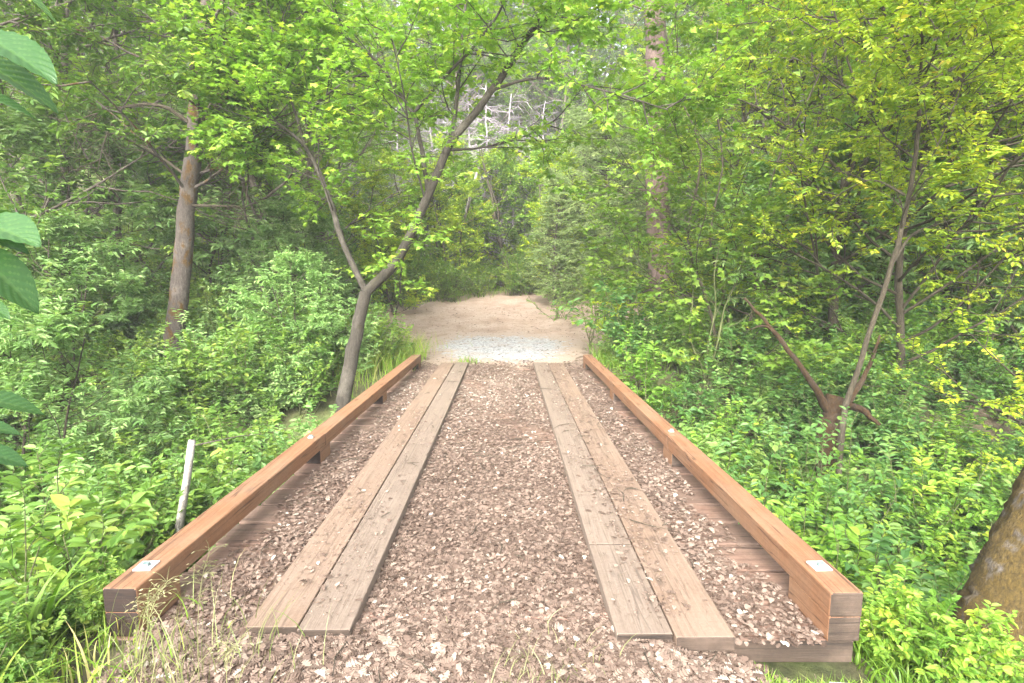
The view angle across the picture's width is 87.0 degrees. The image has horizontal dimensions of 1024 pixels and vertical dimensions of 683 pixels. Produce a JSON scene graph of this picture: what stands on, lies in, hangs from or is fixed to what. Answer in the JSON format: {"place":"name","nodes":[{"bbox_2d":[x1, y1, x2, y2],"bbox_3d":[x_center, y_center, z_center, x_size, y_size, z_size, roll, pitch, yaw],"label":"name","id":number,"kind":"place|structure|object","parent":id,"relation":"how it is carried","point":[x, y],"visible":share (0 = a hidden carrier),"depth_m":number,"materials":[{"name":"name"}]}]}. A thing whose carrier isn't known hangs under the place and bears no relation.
{"place":"outdoors","nodes":[
{"label":"outdoors","id":0,"kind":"place"},
{"bbox_2d":[13,546,330,682],"bbox_3d":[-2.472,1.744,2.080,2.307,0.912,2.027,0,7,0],"label":"grass","id":1,"kind":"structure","parent":0,"point":[86,658],"depth_m":2.35,"materials":[{"name":"green plant"}]},
{"bbox_2d":[107,604,757,682],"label":"leaf strewn path","id":2,"kind":"structure","parent":0,"point":[561,617],"depth_m":2.63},
{"bbox_2d":[134,566,181,682],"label":"grass stalk","id":3,"kind":"object","parent":2,"relation":"on","point":[153,605],"depth_m":2.13,"materials":[{"name":"plant"}]},
{"bbox_2d":[178,535,226,681],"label":"grass stalk","id":4,"kind":"object","parent":2,"relation":"on","point":[212,573],"depth_m":2.17,"materials":[{"name":"plant"}]},
{"bbox_2d":[208,629,253,682],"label":"grass stalk","id":5,"kind":"object","parent":2,"relation":"on","point":[230,650],"depth_m":2.07,"materials":[{"name":"beige plant"}]},
{"bbox_2d":[0,73,1023,682],"bbox_3d":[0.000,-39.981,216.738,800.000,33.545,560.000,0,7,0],"label":"ground","id":6,"kind":"structure","parent":0,"point":[814,671],"depth_m":8.88,"materials":[{"name":"green plant"}]},
{"bbox_2d":[0,0,58,466],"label":"broadleaf sapling","id":7,"kind":"object","parent":6,"relation":"on","point":[17,281],"visible":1,"depth_m":0.95,"materials":[{"name":"green plant"}]},
{"bbox_2d":[2,538,119,660],"bbox_3d":[-2.180,1.244,2.410,0.726,0.552,1.069,-6,9,-41],"label":"broad weed","id":8,"kind":"object","parent":6,"relation":"on","point":[36,610],"visible":0.44,"depth_m":2.57,"materials":[{"name":"green plant"}]},
{"bbox_2d":[0,205,169,401],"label":"understorey tree","id":9,"kind":"object","parent":6,"relation":"on","point":[49,231],"visible":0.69,"depth_m":8.80,"materials":[{"name":"green plant"}]},
{"bbox_2d":[0,552,181,682],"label":"weeds","id":10,"kind":"object","parent":6,"relation":"on","point":[71,612],"visible":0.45,"depth_m":2.54,"materials":[{"name":"green plant"}]},
{"bbox_2d":[0,294,196,479],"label":"understorey tree","id":11,"kind":"object","parent":6,"relation":"on","point":[44,326],"visible":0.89,"depth_m":6.41,"materials":[{"name":"green plant"}]},
{"bbox_2d":[0,0,208,220],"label":"leafy tree","id":12,"kind":"object","parent":6,"relation":"on","point":[106,74],"visible":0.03,"depth_m":16.61,"materials":[{"name":"green plant"}]},
{"bbox_2d":[75,323,152,397],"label":"shrub","id":13,"kind":"object","parent":6,"relation":"on","point":[94,357],"visible":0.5,"depth_m":9.02,"materials":[{"name":"green plant"}]},
{"bbox_2d":[0,1,230,199],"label":"leafy tree","id":14,"kind":"object","parent":6,"relation":"on","point":[106,69],"visible":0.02,"depth_m":24.23,"materials":[{"name":"green plant"}]},
{"bbox_2d":[0,0,250,297],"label":"leafy tree","id":15,"kind":"object","parent":6,"relation":"on","point":[34,30],"visible":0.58,"depth_m":9.20,"materials":[{"name":"green plant"}]},
{"bbox_2d":[0,90,254,321],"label":"understorey tree","id":16,"kind":"object","parent":6,"relation":"on","point":[21,129],"visible":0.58,"depth_m":10.39,"materials":[{"name":"green plant"}]},
{"bbox_2d":[83,449,218,557],"bbox_3d":[-3.489,1.819,5.665,1.916,1.628,1.069,-6,9,-40],"label":"shrub","id":17,"kind":"object","parent":6,"relation":"on","point":[172,481],"visible":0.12,"depth_m":5.34,"materials":[{"name":"green plant"}]},
{"bbox_2d":[0,0,303,280],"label":"leafy tree","id":18,"kind":"object","parent":6,"relation":"on","point":[100,10],"visible":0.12,"depth_m":11.44,"materials":[{"name":"green plant"}]},
{"bbox_2d":[0,0,338,284],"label":"leafy tree","id":19,"kind":"object","parent":6,"relation":"on","point":[102,31],"visible":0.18,"depth_m":12.05,"materials":[{"name":"green plant"}]},
{"bbox_2d":[0,0,363,369],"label":"mossy tree","id":20,"kind":"object","parent":6,"relation":"on","point":[192,173],"visible":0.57,"depth_m":8.90,"materials":[{"name":"green plant"}]},
{"bbox_2d":[0,251,399,634],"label":"undergrowth","id":21,"kind":"object","parent":6,"relation":"on","point":[282,401],"visible":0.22,"depth_m":8.52,"materials":[{"name":"green plant"}]},
{"bbox_2d":[43,0,357,256],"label":"leafy tree","id":22,"kind":"object","parent":6,"relation":"on","point":[108,33],"visible":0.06,"depth_m":19.21,"materials":[{"name":"green plant"}]},
{"bbox_2d":[0,247,413,641],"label":"undergrowth","id":23,"kind":"object","parent":6,"relation":"on","point":[152,520],"visible":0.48,"depth_m":6.46,"materials":[{"name":"green plant"}]},
{"bbox_2d":[118,101,309,300],"bbox_3d":[-7.715,-2.697,13.746,6.436,6.122,4.796,2,7,14],"label":"understorey tree","id":24,"kind":"object","parent":6,"relation":"on","point":[232,248],"visible":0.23,"depth_m":12.33,"materials":[{"name":"green plant"}]},
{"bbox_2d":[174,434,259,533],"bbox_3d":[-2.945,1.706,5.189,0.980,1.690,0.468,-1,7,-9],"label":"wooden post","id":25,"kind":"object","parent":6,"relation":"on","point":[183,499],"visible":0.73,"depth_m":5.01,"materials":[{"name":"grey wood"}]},
{"bbox_2d":[38,0,427,319],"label":"leafy tree","id":26,"kind":"object","parent":6,"relation":"on","point":[137,20],"visible":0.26,"depth_m":11.35,"materials":[{"name":"green plant"}]},
{"bbox_2d":[90,0,444,308],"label":"leafy tree","id":27,"kind":"object","parent":6,"relation":"on","point":[413,196],"visible":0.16,"depth_m":15.99,"materials":[{"name":"green plant"}]},
{"bbox_2d":[199,197,360,340],"bbox_3d":[-4.693,-1.169,11.496,2.952,3.768,3.961,-2,7,-16],"label":"understorey tree","id":28,"kind":"object","parent":6,"relation":"on","point":[280,239],"visible":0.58,"depth_m":11.06,"materials":[{"name":"green plant"}]},
{"bbox_2d":[219,245,378,375],"bbox_3d":[-3.602,-0.346,9.281,2.723,2.590,2.029,-1,7,-11],"label":"shrub","id":29,"kind":"object","parent":6,"relation":"on","point":[304,265],"visible":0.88,"depth_m":8.99,"materials":[{"name":"green plant"}]},
{"bbox_2d":[208,1,488,260],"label":"leafy tree","id":30,"kind":"object","parent":6,"relation":"on","point":[363,134],"visible":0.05,"depth_m":22.81,"materials":[{"name":"green plant"}]},
{"bbox_2d":[313,154,414,304],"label":"young tree","id":31,"kind":"object","parent":6,"relation":"on","point":[374,176],"visible":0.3,"depth_m":19.64,"materials":[{"name":"green plant"}]},
{"bbox_2d":[310,330,435,424],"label":"grass","id":32,"kind":"structure","parent":6,"relation":"on","point":[384,362],"depth_m":10.01,"materials":[{"name":"green plant"}]},
{"bbox_2d":[302,0,447,148],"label":"leafy tree","id":33,"kind":"object","parent":6,"relation":"on","point":[427,44],"visible":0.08,"depth_m":35.49,"materials":[{"name":"green plant"}]},
{"bbox_2d":[352,208,439,314],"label":"young tree","id":34,"kind":"object","parent":6,"relation":"on","point":[397,242],"visible":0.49,"depth_m":18.44,"materials":[{"name":"green plant"}]},
{"bbox_2d":[348,0,454,177],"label":"leafy tree","id":35,"kind":"object","parent":6,"relation":"on","point":[394,61],"visible":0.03,"depth_m":36.74,"materials":[{"name":"green plant"}]},
{"bbox_2d":[355,260,448,309],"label":"bush","id":36,"kind":"object","parent":6,"relation":"on","point":[410,284],"visible":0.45,"depth_m":19.49,"materials":[{"name":"green plant"}]},
{"bbox_2d":[364,147,483,270],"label":"young tree","id":37,"kind":"object","parent":6,"relation":"on","point":[439,189],"visible":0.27,"depth_m":23.00,"materials":[{"name":"green plant"}]},
{"bbox_2d":[397,157,502,280],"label":"young tree","id":38,"kind":"object","parent":6,"relation":"on","point":[436,248],"visible":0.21,"depth_m":23.99,"materials":[{"name":"green plant"}]},
{"bbox_2d":[404,176,496,289],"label":"young tree","id":39,"kind":"object","parent":6,"relation":"on","point":[452,213],"visible":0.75,"depth_m":22.26,"materials":[{"name":"green plant"}]},
{"bbox_2d":[141,0,769,412],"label":"forked tree","id":40,"kind":"object","parent":6,"relation":"on","point":[307,42],"visible":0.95,"depth_m":7.95,"materials":[{"name":"green plant"}]},
{"bbox_2d":[91,307,826,682],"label":"leaf litter","id":41,"kind":"object","parent":6,"relation":"on","point":[409,633],"visible":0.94,"depth_m":2.96,"materials":[{"name":"brown plant"}]},
{"bbox_2d":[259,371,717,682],"bbox_3d":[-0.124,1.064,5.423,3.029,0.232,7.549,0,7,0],"label":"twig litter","id":42,"kind":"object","parent":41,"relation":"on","point":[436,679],"visible":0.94,"depth_m":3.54,"materials":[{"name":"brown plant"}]},
{"bbox_2d":[446,606,638,682],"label":"grass","id":43,"kind":"structure","parent":41,"relation":"on","point":[523,672],"depth_m":2.28,"materials":[{"name":"plant"}]},
{"bbox_2d":[361,0,572,179],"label":"leafy tree","id":44,"kind":"object","parent":6,"relation":"on","point":[506,51],"visible":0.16,"depth_m":33.86,"materials":[{"name":"green plant"}]},
{"bbox_2d":[419,131,529,286],"bbox_3d":[-2.004,-6.071,26.433,4.265,7.811,6.045,5,9,37],"label":"young tree","id":45,"kind":"object","parent":6,"relation":"on","point":[439,142],"visible":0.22,"depth_m":25.61,"materials":[{"name":"green plant"}]},
{"bbox_2d":[403,0,559,123],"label":"leafy tree","id":46,"kind":"object","parent":6,"relation":"on","point":[475,59],"visible":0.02,"depth_m":39.71,"materials":[{"name":"green plant"}]},
{"bbox_2d":[103,355,862,661],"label":"timber bridge","id":47,"kind":"structure","parent":6,"relation":"on","point":[824,595],"depth_m":3.35,"materials":[{"name":"brown wood"}]},
{"bbox_2d":[456,124,517,286],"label":"bare tree","id":48,"kind":"object","parent":6,"relation":"on","point":[488,177],"visible":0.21,"depth_m":27.13,"materials":[{"name":"grey plant"}]},
{"bbox_2d":[462,85,511,275],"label":"bare tree","id":49,"kind":"object","parent":6,"relation":"on","point":[485,118],"visible":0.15,"depth_m":28.68,"materials":[{"name":"grey plant"}]},
{"bbox_2d":[438,121,542,260],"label":"young tree","id":50,"kind":"object","parent":6,"relation":"on","point":[481,128],"visible":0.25,"depth_m":27.46,"materials":[{"name":"green plant"}]},
{"bbox_2d":[455,1,525,152],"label":"fir tree","id":51,"kind":"object","parent":6,"relation":"on","point":[500,101],"visible":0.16,"depth_m":38.36,"materials":[{"name":"green plant"}]},
{"bbox_2d":[439,144,543,289],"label":"young tree","id":52,"kind":"object","parent":6,"relation":"on","point":[510,175],"visible":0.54,"depth_m":25.04,"materials":[{"name":"green plant"}]},
{"bbox_2d":[1,12,1003,258],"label":"hillside brush","id":53,"kind":"object","parent":6,"relation":"on","point":[372,160],"visible":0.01,"depth_m":32.83,"materials":[{"name":"green plant"}]},
{"bbox_2d":[481,86,540,280],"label":"bare tree","id":54,"kind":"object","parent":6,"relation":"on","point":[509,130],"visible":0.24,"depth_m":27.79,"materials":[{"name":"grey plant"}]},
{"bbox_2d":[0,150,1023,320],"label":"undergrowth","id":55,"kind":"object","parent":6,"relation":"on","point":[448,283],"visible":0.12,"depth_m":21.19,"materials":[{"name":"green plant"}]},
{"bbox_2d":[477,0,566,156],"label":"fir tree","id":56,"kind":"object","parent":6,"relation":"on","point":[540,84],"visible":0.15,"depth_m":39.15,"materials":[{"name":"green plant"}]},
{"bbox_2d":[526,96,565,199],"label":"bare tree","id":57,"kind":"object","parent":6,"relation":"on","point":[539,114],"visible":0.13,"depth_m":33.44,"materials":[{"name":"grey plant"}]},
{"bbox_2d":[516,166,586,304],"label":"young pine","id":58,"kind":"object","parent":6,"relation":"on","point":[556,220],"visible":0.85,"depth_m":19.92,"materials":[{"name":"green plant"}]},
{"bbox_2d":[501,123,604,258],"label":"young tree","id":59,"kind":"object","parent":6,"relation":"on","point":[533,154],"visible":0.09,"depth_m":26.82,"materials":[{"name":"green plant"}]},
{"bbox_2d":[510,251,597,319],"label":"bush","id":60,"kind":"object","parent":6,"relation":"on","point":[557,308],"visible":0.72,"depth_m":17.82,"materials":[{"name":"green plant"}]},
{"bbox_2d":[516,148,598,293],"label":"young tree","id":61,"kind":"object","parent":6,"relation":"on","point":[525,172],"visible":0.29,"depth_m":21.48,"materials":[{"name":"green plant"}]},
{"bbox_2d":[480,0,636,183],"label":"leafy tree","id":62,"kind":"object","parent":6,"relation":"on","point":[578,76],"visible":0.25,"depth_m":33.31,"materials":[{"name":"green plant"}]},
{"bbox_2d":[488,0,644,155],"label":"leafy tree","id":63,"kind":"object","parent":6,"relation":"on","point":[611,59],"visible":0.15,"depth_m":36.67,"materials":[{"name":"green plant"}]},
{"bbox_2d":[536,2,612,156],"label":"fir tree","id":64,"kind":"object","parent":6,"relation":"on","point":[568,51],"visible":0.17,"depth_m":37.60,"materials":[{"name":"green plant"}]},
{"bbox_2d":[536,103,616,282],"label":"young pine","id":65,"kind":"object","parent":6,"relation":"on","point":[576,116],"visible":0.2,"depth_m":22.81,"materials":[{"name":"green plant"}]},
{"bbox_2d":[548,266,624,347],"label":"maple bush","id":66,"kind":"object","parent":6,"relation":"on","point":[591,304],"visible":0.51,"depth_m":12.61,"materials":[{"name":"green plant"}]},
{"bbox_2d":[547,262,647,324],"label":"bush","id":67,"kind":"object","parent":6,"relation":"on","point":[572,279],"visible":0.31,"depth_m":16.29,"materials":[{"name":"green plant"}]},
{"bbox_2d":[554,76,649,309],"bbox_3d":[3.771,-5.300,20.391,4.509,8.896,5.011,0,7,0],"label":"young pine","id":68,"kind":"object","parent":6,"relation":"on","point":[597,154],"visible":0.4,"depth_m":19.94,"materials":[{"name":"green plant"}]},
{"bbox_2d":[573,0,644,114],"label":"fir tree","id":69,"kind":"object","parent":6,"relation":"on","point":[605,53],"visible":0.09,"depth_m":41.95,"materials":[{"name":"green plant"}]},
{"bbox_2d":[571,222,687,351],"bbox_3d":[2.420,-0.840,11.217,2.685,3.202,2.482,-3,8,-23],"label":"maple bush","id":70,"kind":"object","parent":6,"relation":"on","point":[600,250],"visible":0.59,"depth_m":10.89,"materials":[{"name":"green plant"}]},
{"bbox_2d":[584,340,678,409],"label":"grass","id":71,"kind":"structure","parent":6,"relation":"on","point":[599,357],"depth_m":10.27,"materials":[{"name":"green plant"}]},
{"bbox_2d":[601,0,688,171],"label":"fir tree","id":72,"kind":"object","parent":6,"relation":"on","point":[643,12],"visible":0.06,"depth_m":33.90,"materials":[{"name":"green plant"}]},
{"bbox_2d":[616,0,690,320],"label":"conifer tree","id":73,"kind":"object","parent":6,"relation":"on","point":[649,53],"visible":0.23,"depth_m":15.34,"materials":[{"name":"brown plant"}]},
{"bbox_2d":[611,90,696,279],"bbox_3d":[5.785,-6.090,23.418,5.262,9.341,4.735,6,9,40],"label":"young pine","id":74,"kind":"object","parent":6,"relation":"on","point":[635,204],"visible":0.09,"depth_m":22.98,"materials":[{"name":"green plant"}]},
{"bbox_2d":[637,1,709,230],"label":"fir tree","id":75,"kind":"object","parent":6,"relation":"on","point":[666,14],"visible":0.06,"depth_m":29.19,"materials":[{"name":"green plant"}]},
{"bbox_2d":[587,0,763,155],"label":"leafy tree","id":76,"kind":"object","parent":6,"relation":"on","point":[642,44],"visible":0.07,"depth_m":32.40,"materials":[{"name":"green plant"}]},
{"bbox_2d":[632,157,756,303],"bbox_3d":[7.205,-4.407,22.286,4.920,6.484,4.840,0,7,-4],"label":"young tree","id":77,"kind":"object","parent":6,"relation":"on","point":[677,215],"visible":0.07,"depth_m":21.78,"materials":[{"name":"green plant"}]},
{"bbox_2d":[564,0,844,243],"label":"leafy tree","id":78,"kind":"object","parent":6,"relation":"on","point":[642,50],"visible":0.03,"depth_m":23.25,"materials":[{"name":"green plant"}]},
{"bbox_2d":[518,0,956,396],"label":"maple sapling","id":79,"kind":"object","parent":6,"relation":"on","point":[678,145],"visible":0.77,"depth_m":8.43,"materials":[{"name":"green plant"}]},
{"bbox_2d":[647,205,834,398],"bbox_3d":[3.468,-0.371,9.173,2.820,3.639,3.051,-1,7,-7],"label":"maple bush","id":80,"kind":"object","parent":6,"relation":"on","point":[737,253],"visible":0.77,"depth_m":8.65,"materials":[{"name":"green plant"}]},
{"bbox_2d":[669,150,856,349],"bbox_3d":[4.956,-1.458,10.518,3.505,4.474,4.703,1,7,6],"label":"understorey tree","id":81,"kind":"object","parent":6,"relation":"on","point":[763,165],"visible":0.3,"depth_m":9.92,"materials":[{"name":"green plant"}]},
{"bbox_2d":[621,5,911,285],"bbox_3d":[9.320,-7.668,19.901,10.873,14.238,9.587,1,7,10],"label":"leafy tree","id":82,"kind":"object","parent":6,"relation":"on","point":[716,130],"visible":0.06,"depth_m":19.23,"materials":[{"name":"green plant"}]},
{"bbox_2d":[557,0,1016,291],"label":"maple sapling","id":83,"kind":"object","parent":6,"relation":"on","point":[743,106],"visible":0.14,"depth_m":11.56,"materials":[{"name":"green plant"}]},
{"bbox_2d":[729,411,846,516],"bbox_3d":[3.264,1.878,6.957,1.511,1.813,1.200,-4,8,-27],"label":"shrub","id":84,"kind":"object","parent":6,"relation":"on","point":[760,476],"visible":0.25,"depth_m":6.73,"materials":[{"name":"green plant"}]},
{"bbox_2d":[553,261,1023,628],"bbox_3d":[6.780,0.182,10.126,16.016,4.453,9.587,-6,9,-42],"label":"undergrowth","id":85,"kind":"object","parent":6,"relation":"on","point":[869,434],"visible":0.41,"depth_m":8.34,"materials":[{"name":"green plant"}]},
{"bbox_2d":[585,0,1023,361],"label":"leafy tree","id":86,"kind":"object","parent":6,"relation":"on","point":[816,64],"visible":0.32,"depth_m":8.66,"materials":[{"name":"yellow plant"}]},
{"bbox_2d":[724,406,892,560],"bbox_3d":[3.237,1.803,6.176,1.554,2.188,1.578,3,8,23],"label":"shrub","id":87,"kind":"object","parent":6,"relation":"on","point":[823,460],"visible":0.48,"depth_m":6.23,"materials":[{"name":"green plant"}]},
{"bbox_2d":[607,0,1022,306],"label":"leafy tree","id":88,"kind":"object","parent":6,"relation":"on","point":[757,88],"visible":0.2,"depth_m":12.67,"materials":[{"name":"green plant"}]},
{"bbox_2d":[743,297,904,482],"bbox_3d":[4.205,1.197,7.036,2.764,3.532,1.029,-3,8,-21],"label":"mossy stump","id":89,"kind":"object","parent":6,"relation":"on","point":[830,405],"visible":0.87,"depth_m":6.96,"materials":[{"name":"brown wood"}]},
{"bbox_2d":[738,441,928,596],"bbox_3d":[2.554,1.931,4.907,2.069,1.985,1.565,3,8,22],"label":"shrub","id":90,"kind":"object","parent":6,"relation":"on","point":[775,448],"visible":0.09,"depth_m":5.02,"materials":[{"name":"green plant"}]},
{"bbox_2d":[755,664,912,682],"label":"grass","id":91,"kind":"structure","parent":6,"relation":"on","point":[779,680],"depth_m":2.54,"materials":[{"name":"green plant"}]},
{"bbox_2d":[663,0,1023,409],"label":"leafy tree","id":92,"kind":"object","parent":6,"relation":"on","point":[900,306],"visible":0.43,"depth_m":7.81,"materials":[{"name":"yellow plant"}]},
{"bbox_2d":[704,0,1023,321],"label":"leafy tree","id":93,"kind":"object","parent":6,"relation":"on","point":[795,142],"visible":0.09,"depth_m":9.29,"materials":[{"name":"green plant"}]},
{"bbox_2d":[718,2,1023,307],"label":"leafy tree","id":94,"kind":"object","parent":6,"relation":"on","point":[963,289],"visible":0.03,"depth_m":15.82,"materials":[{"name":"green plant"}]},
{"bbox_2d":[749,0,1023,487],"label":"slim sapling","id":95,"kind":"object","parent":6,"relation":"on","point":[945,22],"visible":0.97,"depth_m":6.02,"materials":[{"name":"green plant"}]},
{"bbox_2d":[781,143,1023,352],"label":"understorey tree","id":96,"kind":"object","parent":6,"relation":"on","point":[964,262],"visible":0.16,"depth_m":9.20,"materials":[{"name":"green plant"}]},
{"bbox_2d":[794,101,1023,331],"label":"understorey tree","id":97,"kind":"object","parent":6,"relation":"on","point":[971,244],"visible":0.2,"depth_m":9.12,"materials":[{"name":"green plant"}]},
{"bbox_2d":[856,564,1023,682],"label":"weeds","id":98,"kind":"object","parent":6,"relation":"on","point":[919,628],"visible":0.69,"depth_m":2.60,"materials":[{"name":"green plant"}]},
{"bbox_2d":[874,1,1023,476],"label":"leafy tree","id":99,"kind":"object","parent":6,"relation":"on","point":[997,402],"visible":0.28,"depth_m":7.86,"materials":[{"name":"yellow plant"}]},
{"bbox_2d":[946,466,1023,678],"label":"mossy trunk tree","id":100,"kind":"object","parent":6,"relation":"on","point":[996,567],"visible":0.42,"depth_m":3.05,"materials":[{"name":"brown plant"}]},
{"bbox_2d":[331,286,700,314],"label":"grass","id":101,"kind":"structure","parent":0,"point":[467,292],"depth_m":22.16,"materials":[{"name":"green plant"}]},
{"bbox_2d":[338,291,699,366],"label":"dirt road","id":102,"kind":"structure","parent":0,"point":[516,305],"depth_m":18.26,"materials":[{"name":"beige soil"}]},
{"bbox_2d":[413,332,588,367],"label":"gravel","id":103,"kind":"structure","parent":102,"relation":"on","point":[496,341],"depth_m":12.55,"materials":[{"name":"grey gravel"}]},
{"bbox_2d":[849,626,998,682],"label":"grass","id":104,"kind":"structure","parent":0,"point":[890,665],"depth_m":2.66,"materials":[{"name":"green plant"}]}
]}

